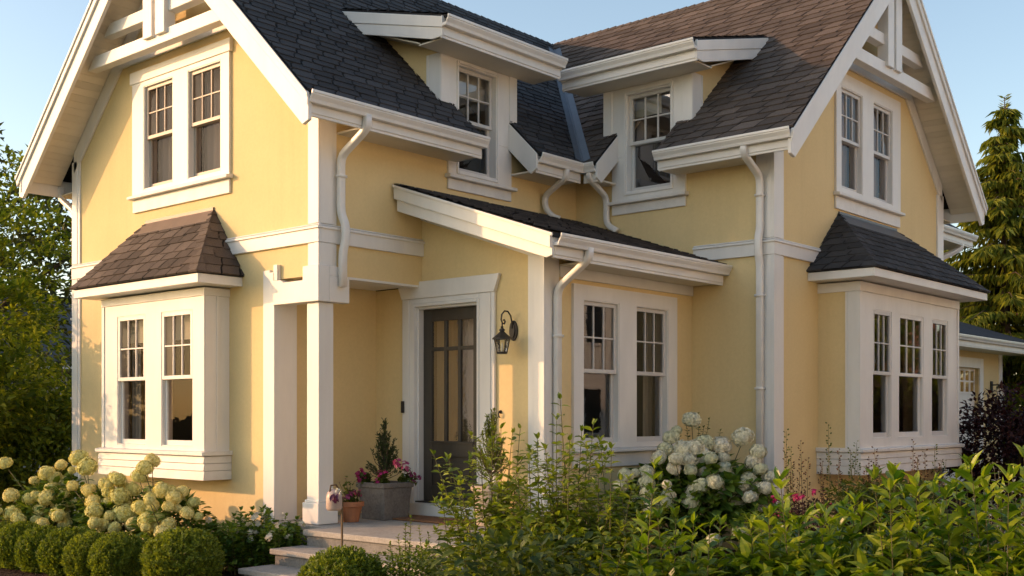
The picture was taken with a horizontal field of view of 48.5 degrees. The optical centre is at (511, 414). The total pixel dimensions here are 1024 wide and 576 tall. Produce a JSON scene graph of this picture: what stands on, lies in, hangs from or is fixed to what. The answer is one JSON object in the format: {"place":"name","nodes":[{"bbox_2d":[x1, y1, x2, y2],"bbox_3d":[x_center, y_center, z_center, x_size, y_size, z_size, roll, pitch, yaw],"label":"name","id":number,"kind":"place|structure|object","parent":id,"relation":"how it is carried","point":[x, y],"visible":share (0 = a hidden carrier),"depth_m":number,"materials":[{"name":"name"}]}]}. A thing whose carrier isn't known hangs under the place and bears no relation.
{"place":"outdoors","nodes":[
{"label":"outdoors","id":0,"kind":"place"},
{"bbox_2d":[0,297,71,471],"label":"neighbour house","id":1,"kind":"structure","parent":0,"point":[68,327],"depth_m":33.22,"materials":[{"name":"grey"}]},
{"bbox_2d":[0,495,1023,575],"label":"planting bed","id":2,"kind":"object","parent":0,"point":[18,573],"depth_m":12.33,"materials":[{"name":"brown soil"}]},
{"bbox_2d":[0,521,16,562],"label":"boxwood shrub","id":3,"kind":"object","parent":2,"relation":"on","point":[2,523],"visible":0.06,"depth_m":12.57,"materials":[{"name":"green plant"}]},
{"bbox_2d":[0,349,22,479],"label":"leafy shrub","id":4,"kind":"object","parent":2,"relation":"on","point":[2,414],"visible":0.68,"depth_m":15.77,"materials":[{"name":"green plant"}]},
{"bbox_2d":[0,520,40,569],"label":"boxwood shrub","id":5,"kind":"object","parent":2,"relation":"on","point":[17,529],"visible":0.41,"depth_m":12.22,"materials":[{"name":"green plant"}]},
{"bbox_2d":[0,268,71,519],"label":"leafy tree","id":6,"kind":"object","parent":2,"relation":"on","point":[15,293],"visible":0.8,"depth_m":16.39,"materials":[{"name":"green plant"}]},
{"bbox_2d":[0,367,71,514],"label":"leafy shrub","id":7,"kind":"object","parent":2,"relation":"on","point":[53,452],"visible":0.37,"depth_m":16.41,"materials":[{"name":"green plant"}]},
{"bbox_2d":[13,524,61,573],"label":"boxwood shrub","id":8,"kind":"object","parent":2,"relation":"on","point":[23,547],"visible":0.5,"depth_m":11.95,"materials":[{"name":"green plant"}]},
{"bbox_2d":[0,457,103,527],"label":"hydrangea shrub","id":9,"kind":"object","parent":2,"relation":"on","point":[45,507],"visible":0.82,"depth_m":12.94,"materials":[{"name":"beige plant"}]},
{"bbox_2d":[35,526,86,575],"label":"boxwood shrub","id":10,"kind":"object","parent":2,"relation":"on","point":[61,536],"visible":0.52,"depth_m":11.70,"materials":[{"name":"green plant"}]},
{"bbox_2d":[60,530,119,575],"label":"boxwood shrub","id":11,"kind":"object","parent":2,"relation":"on","point":[74,546],"visible":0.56,"depth_m":11.43,"materials":[{"name":"green plant"}]},
{"bbox_2d":[66,449,152,534],"bbox_3d":[-4.450,1.043,12.759,1.323,1.300,1.062,0,0,41],"label":"hydrangea shrub","id":12,"kind":"object","parent":2,"relation":"on","point":[105,495],"visible":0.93,"depth_m":12.45,"materials":[{"name":"beige plant"}]},
{"bbox_2d":[86,530,145,575],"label":"boxwood shrub","id":13,"kind":"object","parent":2,"relation":"on","point":[127,546],"visible":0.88,"depth_m":11.18,"materials":[{"name":"green plant"}]},
{"bbox_2d":[0,566,240,575],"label":"bark mulch","id":14,"kind":"object","parent":2,"relation":"on","point":[129,571],"visible":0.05,"depth_m":11.91,"materials":[{"name":"brown wood"}]},
{"bbox_2d":[127,453,216,567],"bbox_3d":[-3.598,1.053,12.118,0.938,1.278,1.244,0,0,-29],"label":"hydrangea shrub","id":15,"kind":"object","parent":2,"relation":"on","point":[153,519],"visible":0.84,"depth_m":11.85,"materials":[{"name":"beige plant"}]},
{"bbox_2d":[138,526,225,575],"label":"boxwood shrub","id":16,"kind":"object","parent":2,"relation":"on","point":[203,552],"visible":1,"depth_m":10.89,"materials":[{"name":"green plant"}]},
{"bbox_2d":[203,505,288,575],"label":"ground cover plant","id":17,"kind":"object","parent":2,"relation":"on","point":[230,540],"visible":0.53,"depth_m":11.82,"materials":[{"name":"green plant"}]},
{"bbox_2d":[236,504,306,567],"bbox_3d":[-2.507,1.321,12.009,0.902,0.738,0.801,0,0,41],"label":"ground cover plant","id":18,"kind":"object","parent":2,"relation":"on","point":[289,537],"visible":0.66,"depth_m":11.84,"materials":[{"name":"green plant"}]},
{"bbox_2d":[295,544,390,575],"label":"boxwood shrub","id":19,"kind":"object","parent":2,"relation":"on","point":[344,561],"visible":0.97,"depth_m":9.01,"materials":[{"name":"green plant"}]},
{"bbox_2d":[364,515,459,575],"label":"leafy shrub","id":20,"kind":"object","parent":2,"relation":"on","point":[400,561],"visible":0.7,"depth_m":9.15,"materials":[{"name":"green plant"}]},
{"bbox_2d":[406,548,465,575],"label":"leafy shrub","id":21,"kind":"object","parent":2,"relation":"on","point":[436,566],"visible":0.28,"depth_m":8.57,"materials":[{"name":"green plant"}]},
{"bbox_2d":[393,422,545,575],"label":"leafy shrub","id":22,"kind":"object","parent":2,"relation":"on","point":[459,532],"visible":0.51,"depth_m":7.85,"materials":[{"name":"green plant"}]},
{"bbox_2d":[422,526,635,575],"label":"leafy shrub","id":23,"kind":"object","parent":2,"relation":"on","point":[535,565],"visible":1,"depth_m":6.32,"materials":[{"name":"green plant"}]},
{"bbox_2d":[472,392,628,575],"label":"leafy shrub","id":24,"kind":"object","parent":2,"relation":"on","point":[559,512],"visible":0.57,"depth_m":7.50,"materials":[{"name":"green plant"}]},
{"bbox_2d":[529,436,691,575],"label":"leafy shrub","id":25,"kind":"object","parent":2,"relation":"on","point":[613,538],"visible":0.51,"depth_m":7.31,"materials":[{"name":"green plant"}]},
{"bbox_2d":[592,455,750,575],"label":"leafy shrub","id":26,"kind":"object","parent":2,"relation":"on","point":[637,563],"visible":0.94,"depth_m":6.74,"materials":[{"name":"green plant"}]},
{"bbox_2d":[613,412,778,566],"bbox_3d":[2.080,0.830,12.879,2.059,1.728,1.934,0,0,11],"label":"hydrangea shrub","id":27,"kind":"object","parent":2,"relation":"on","point":[720,483],"visible":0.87,"depth_m":12.40,"materials":[{"name":"white plant"}]},
{"bbox_2d":[677,412,720,522],"bbox_3d":[2.139,0.828,13.109,0.705,1.723,0.722,0,0,41],"label":"leafy shrub","id":28,"kind":"object","parent":2,"relation":"on","point":[698,429],"visible":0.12,"depth_m":13.03,"materials":[{"name":"green plant"}]},
{"bbox_2d":[694,466,840,575],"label":"leafy shrub","id":29,"kind":"object","parent":2,"relation":"on","point":[763,562],"visible":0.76,"depth_m":6.78,"materials":[{"name":"green plant"}]},
{"bbox_2d":[727,502,811,553],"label":"perennial plant","id":30,"kind":"object","parent":2,"relation":"on","point":[747,515],"visible":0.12,"depth_m":11.19,"materials":[{"name":"green plant"}]},
{"bbox_2d":[783,429,793,503],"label":"seed stalk","id":31,"kind":"object","parent":2,"relation":"on","point":[787,465],"visible":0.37,"depth_m":11.75,"materials":[{"name":"brown plant"}]},
{"bbox_2d":[782,448,802,513],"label":"seed stalk","id":32,"kind":"object","parent":2,"relation":"on","point":[797,478],"visible":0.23,"depth_m":11.97,"materials":[{"name":"brown plant"}]},
{"bbox_2d":[789,460,798,510],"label":"seed stalk","id":33,"kind":"object","parent":2,"relation":"on","point":[791,482],"visible":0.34,"depth_m":11.55,"materials":[{"name":"brown plant"}]},
{"bbox_2d":[798,441,810,541],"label":"seed stalk","id":34,"kind":"object","parent":2,"relation":"on","point":[804,490],"visible":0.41,"depth_m":11.65,"materials":[{"name":"brown plant"}]},
{"bbox_2d":[747,494,875,574],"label":"leafy shrub","id":35,"kind":"object","parent":2,"relation":"on","point":[830,527],"visible":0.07,"depth_m":7.47,"materials":[{"name":"green plant"}]},
{"bbox_2d":[760,486,864,545],"bbox_3d":[2.976,1.196,11.201,1.071,0.987,1.180,0,0,41],"label":"perennial plant","id":36,"kind":"object","parent":2,"relation":"on","point":[798,498],"visible":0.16,"depth_m":11.15,"materials":[{"name":"green plant"}]},
{"bbox_2d":[817,459,825,526],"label":"seed stalk","id":37,"kind":"object","parent":2,"relation":"on","point":[819,482],"visible":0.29,"depth_m":12.05,"materials":[{"name":"brown plant"}]},
{"bbox_2d":[759,490,893,575],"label":"leafy shrub","id":38,"kind":"object","parent":2,"relation":"on","point":[827,554],"visible":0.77,"depth_m":6.65,"materials":[{"name":"green plant"}]},
{"bbox_2d":[825,422,832,514],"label":"seed stalk","id":39,"kind":"object","parent":2,"relation":"on","point":[828,459],"visible":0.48,"depth_m":11.94,"materials":[{"name":"brown plant"}]},
{"bbox_2d":[832,449,842,513],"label":"seed stalk","id":40,"kind":"object","parent":2,"relation":"on","point":[838,469],"visible":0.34,"depth_m":11.36,"materials":[{"name":"brown plant"}]},
{"bbox_2d":[848,441,858,488],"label":"seed stalk","id":41,"kind":"object","parent":2,"relation":"on","point":[855,461],"visible":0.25,"depth_m":11.83,"materials":[{"name":"green plant"}]},
{"bbox_2d":[847,447,860,509],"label":"seed stalk","id":42,"kind":"object","parent":2,"relation":"on","point":[858,479],"visible":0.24,"depth_m":11.93,"materials":[{"name":"brown plant"}]},
{"bbox_2d":[862,463,870,525],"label":"seed stalk","id":43,"kind":"object","parent":2,"relation":"on","point":[869,480],"visible":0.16,"depth_m":11.67,"materials":[{"name":"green plant"}]},
{"bbox_2d":[871,446,888,523],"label":"seed stalk","id":44,"kind":"object","parent":2,"relation":"on","point":[875,464],"visible":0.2,"depth_m":11.72,"materials":[{"name":"green plant"}]},
{"bbox_2d":[820,469,948,563],"bbox_3d":[3.813,1.129,11.613,1.148,1.155,2.143,0,0,41],"label":"perennial plant","id":45,"kind":"object","parent":2,"relation":"on","point":[870,528],"visible":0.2,"depth_m":11.33,"materials":[{"name":"green plant"}]},
{"bbox_2d":[820,460,971,575],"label":"leafy shrub","id":46,"kind":"object","parent":2,"relation":"on","point":[909,551],"visible":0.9,"depth_m":6.41,"materials":[{"name":"green plant"}]},
{"bbox_2d":[910,439,918,531],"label":"seed stalk","id":47,"kind":"object","parent":2,"relation":"on","point":[914,463],"visible":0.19,"depth_m":11.94,"materials":[{"name":"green plant"}]},
{"bbox_2d":[915,455,926,531],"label":"seed stalk","id":48,"kind":"object","parent":2,"relation":"on","point":[920,478],"visible":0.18,"depth_m":11.46,"materials":[{"name":"green plant"}]},
{"bbox_2d":[922,449,940,541],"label":"seed stalk","id":49,"kind":"object","parent":2,"relation":"on","point":[927,476],"visible":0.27,"depth_m":11.49,"materials":[{"name":"green plant"}]},
{"bbox_2d":[863,472,1012,568],"bbox_3d":[2.771,1.027,7.493,1.003,1.326,1.001,0,0,41],"label":"leafy shrub","id":50,"kind":"object","parent":2,"relation":"on","point":[932,487],"visible":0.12,"depth_m":7.39,"materials":[{"name":"green plant"}]},
{"bbox_2d":[932,444,947,518],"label":"seed stalk","id":51,"kind":"object","parent":2,"relation":"on","point":[935,467],"visible":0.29,"depth_m":11.79,"materials":[{"name":"green plant"}]},
{"bbox_2d":[938,459,948,526],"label":"seed stalk","id":52,"kind":"object","parent":2,"relation":"on","point":[943,485],"visible":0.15,"depth_m":11.73,"materials":[{"name":"green plant"}]},
{"bbox_2d":[879,450,1023,575],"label":"leafy shrub","id":53,"kind":"object","parent":2,"relation":"on","point":[957,536],"visible":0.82,"depth_m":6.34,"materials":[{"name":"green plant"}]},
{"bbox_2d":[931,380,1023,524],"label":"maple shrub","id":54,"kind":"object","parent":2,"relation":"on","point":[1005,426],"visible":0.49,"depth_m":17.01,"materials":[{"name":"purple plant"}]},
{"bbox_2d":[931,443,1023,575],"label":"leafy shrub","id":55,"kind":"object","parent":2,"relation":"on","point":[1010,514],"visible":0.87,"depth_m":6.17,"materials":[{"name":"green plant"}]},
{"bbox_2d":[972,466,1023,551],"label":"perennial plant","id":56,"kind":"object","parent":2,"relation":"on","point":[1022,513],"visible":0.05,"depth_m":10.47,"materials":[{"name":"green plant"}]},
{"bbox_2d":[0,0,1023,405],"label":"sky","id":57,"kind":"structure","parent":0,"point":[980,43],"materials":[{"name":"blue"}]},
{"label":"ground","id":58,"kind":"structure","parent":0,"visible":0},
{"bbox_2d":[0,145,71,489],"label":"leafy tree","id":59,"kind":"object","parent":58,"relation":"on","point":[44,317],"visible":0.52,"depth_m":19.66,"materials":[{"name":"green plant"}]},
{"bbox_2d":[0,122,71,428],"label":"leafy tree","id":60,"kind":"object","parent":58,"relation":"on","point":[54,265],"visible":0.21,"depth_m":25.70,"materials":[{"name":"green plant"}]},
{"bbox_2d":[238,513,588,575],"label":"entrance steps","id":61,"kind":"structure","parent":58,"relation":"on","point":[369,536],"depth_m":11.37,"materials":[{"name":"grey stone"}]},
{"bbox_2d":[343,501,363,521],"bbox_3d":[-1.787,1.073,12.611,0.294,0.225,0.294,0,0,41],"label":"terracotta pot","id":62,"kind":"object","parent":61,"relation":"on","point":[351,511],"visible":0.77,"depth_m":12.52,"materials":[{"name":"ceramic"}]},
{"bbox_2d":[339,476,361,501],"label":"flowering plant","id":63,"kind":"object","parent":62,"relation":"in","point":[350,494],"visible":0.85,"depth_m":12.56,"materials":[{"name":"green plant"}]},
{"bbox_2d":[356,480,413,520],"bbox_3d":[-1.452,0.976,12.996,0.470,0.420,0.470,0,0,41],"label":"square planter","id":64,"kind":"object","parent":61,"relation":"on","point":[387,501],"visible":0.92,"depth_m":12.84,"materials":[{"name":"grey stone"}]},
{"bbox_2d":[355,468,372,485],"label":"flowering plant","id":65,"kind":"object","parent":64,"relation":"in","point":[362,476],"visible":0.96,"depth_m":12.95,"materials":[{"name":"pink plant"}]},
{"bbox_2d":[373,469,390,483],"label":"flowering plant","id":66,"kind":"object","parent":64,"relation":"in","point":[381,478],"visible":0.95,"depth_m":12.77,"materials":[{"name":"green plant"}]},
{"bbox_2d":[365,417,402,478],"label":"yew plant","id":67,"kind":"object","parent":64,"relation":"on","point":[386,453],"visible":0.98,"depth_m":12.98,"materials":[{"name":"green plant"}]},
{"bbox_2d":[397,467,421,485],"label":"flowering plant","id":68,"kind":"object","parent":64,"relation":"in","point":[408,477],"visible":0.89,"depth_m":13.00,"materials":[{"name":"green plant"}]},
{"bbox_2d":[392,515,473,524],"bbox_3d":[-0.889,1.176,12.745,1.100,0.020,0.480,0,0,41],"label":"doormat","id":69,"kind":"object","parent":61,"relation":"on","point":[428,519],"visible":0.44,"depth_m":12.68,"materials":[{"name":"fabric"}]},
{"bbox_2d":[471,484,506,525],"bbox_3d":[-0.221,0.971,12.217,0.450,0.430,0.450,0,0,41],"label":"pale planter","id":70,"kind":"object","parent":61,"relation":"on","point":[487,490],"visible":0.2,"depth_m":12.05,"materials":[{"name":"stone"}]},
{"bbox_2d":[472,408,508,480],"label":"conifer plant","id":71,"kind":"object","parent":70,"relation":"on","point":[488,433],"visible":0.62,"depth_m":12.20,"materials":[{"name":"green plant"}]},
{"bbox_2d":[15,0,990,550],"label":"house","id":72,"kind":"structure","parent":58,"relation":"on","point":[315,242],"depth_m":13.89,"materials":[{"name":"yellow paint"}]},
{"bbox_2d":[69,207,243,480],"bbox_3d":[-4.350,-0.856,13.824,2.848,3.222,0.696,0,0,41],"label":"bay window","id":73,"kind":"structure","parent":72,"relation":"in","point":[166,283],"depth_m":13.62,"materials":[{"name":"white paint"}]},
{"bbox_2d":[127,37,232,213],"bbox_3d":[-4.029,-3.494,14.033,2.180,1.805,0.330,0,0,41],"label":"window","id":74,"kind":"structure","parent":72,"relation":"in","point":[167,109],"depth_m":13.93,"materials":[{"name":"white paint"}]},
{"bbox_2d":[401,401,403,412],"bbox_3d":[-1.309,-0.092,13.543,0.050,0.140,0.030,0,0,41],"label":"doorbell","id":75,"kind":"object","parent":72,"relation":"attached to","point":[402,406],"visible":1,"depth_m":13.54,"materials":[{"name":"black plastic"}]},
{"bbox_2d":[398,273,500,518],"bbox_3d":[-0.704,-0.192,13.156,1.636,2.750,0.282,0,0,41],"label":"front door","id":76,"kind":"structure","parent":72,"relation":"in","point":[463,309],"depth_m":13.28,"materials":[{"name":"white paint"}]},
{"bbox_2d":[492,310,517,353],"bbox_3d":[-0.078,-0.898,12.351,0.220,0.476,0.310,0,0,41],"label":"wall lantern","id":77,"kind":"object","parent":72,"relation":"attached to","point":[503,335],"depth_m":12.32,"materials":[{"name":"black metal"}]},
{"bbox_2d":[570,283,676,468],"bbox_3d":[1.279,-0.427,13.398,0.352,2.050,2.160,0,0,41],"label":"window","id":78,"kind":"structure","parent":72,"relation":"in","point":[659,341],"depth_m":13.30,"materials":[{"name":"white paint"}]},
{"bbox_2d":[833,74,905,227],"bbox_3d":[4.871,-3.622,15.773,0.329,1.820,2.180,0,0,41],"label":"window","id":79,"kind":"structure","parent":72,"relation":"in","point":[861,199],"depth_m":15.66,"materials":[{"name":"white paint"}]},
{"bbox_2d":[806,211,990,474],"bbox_3d":[5.379,-0.966,15.583,0.971,3.442,4.092,0,0,41],"label":"bay window","id":80,"kind":"structure","parent":72,"relation":"in","point":[864,268],"depth_m":14.83,"materials":[{"name":"white paint"}]},
{"bbox_2d":[960,304,970,316],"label":"fir tree","id":81,"kind":"object","parent":58,"relation":"on","point":[966,313],"visible":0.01,"depth_m":41.40,"materials":[{"name":"green plant"}]},
{"bbox_2d":[944,93,1023,468],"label":"fir tree","id":82,"kind":"object","parent":58,"relation":"on","point":[1000,309],"visible":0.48,"depth_m":31.80,"materials":[{"name":"green plant"}]},
{"bbox_2d":[944,321,1023,484],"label":"garage","id":83,"kind":"structure","parent":58,"relation":"on","point":[982,351],"depth_m":28.47,"materials":[{"name":"yellow paint"}]},
{"bbox_2d":[944,367,974,484],"bbox_3d":[10.731,0.263,27.607,0.052,2.850,2.800,0,0,41],"label":"garage door","id":84,"kind":"structure","parent":83,"relation":"in","point":[963,395],"depth_m":28.12,"materials":[{"name":"white paint"}]},
{"bbox_2d":[990,381,1004,398],"bbox_3d":[12.477,-0.627,29.137,0.380,0.470,0.260,0,0,41],"label":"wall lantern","id":85,"kind":"object","parent":83,"relation":"attached to","point":[992,385],"depth_m":29.18,"materials":[{"name":"black metal"}]},
{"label":"path","id":86,"kind":"structure","parent":0,"visible":0},
{"bbox_2d":[326,484,342,545],"bbox_3d":[-1.530,1.145,9.837,0.144,1.087,0.196,0,0,-26],"label":"garden stake","id":87,"kind":"object","parent":86,"relation":"on","point":[334,499],"visible":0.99,"depth_m":9.81,"materials":[{"name":"white ceramic"}]}
]}

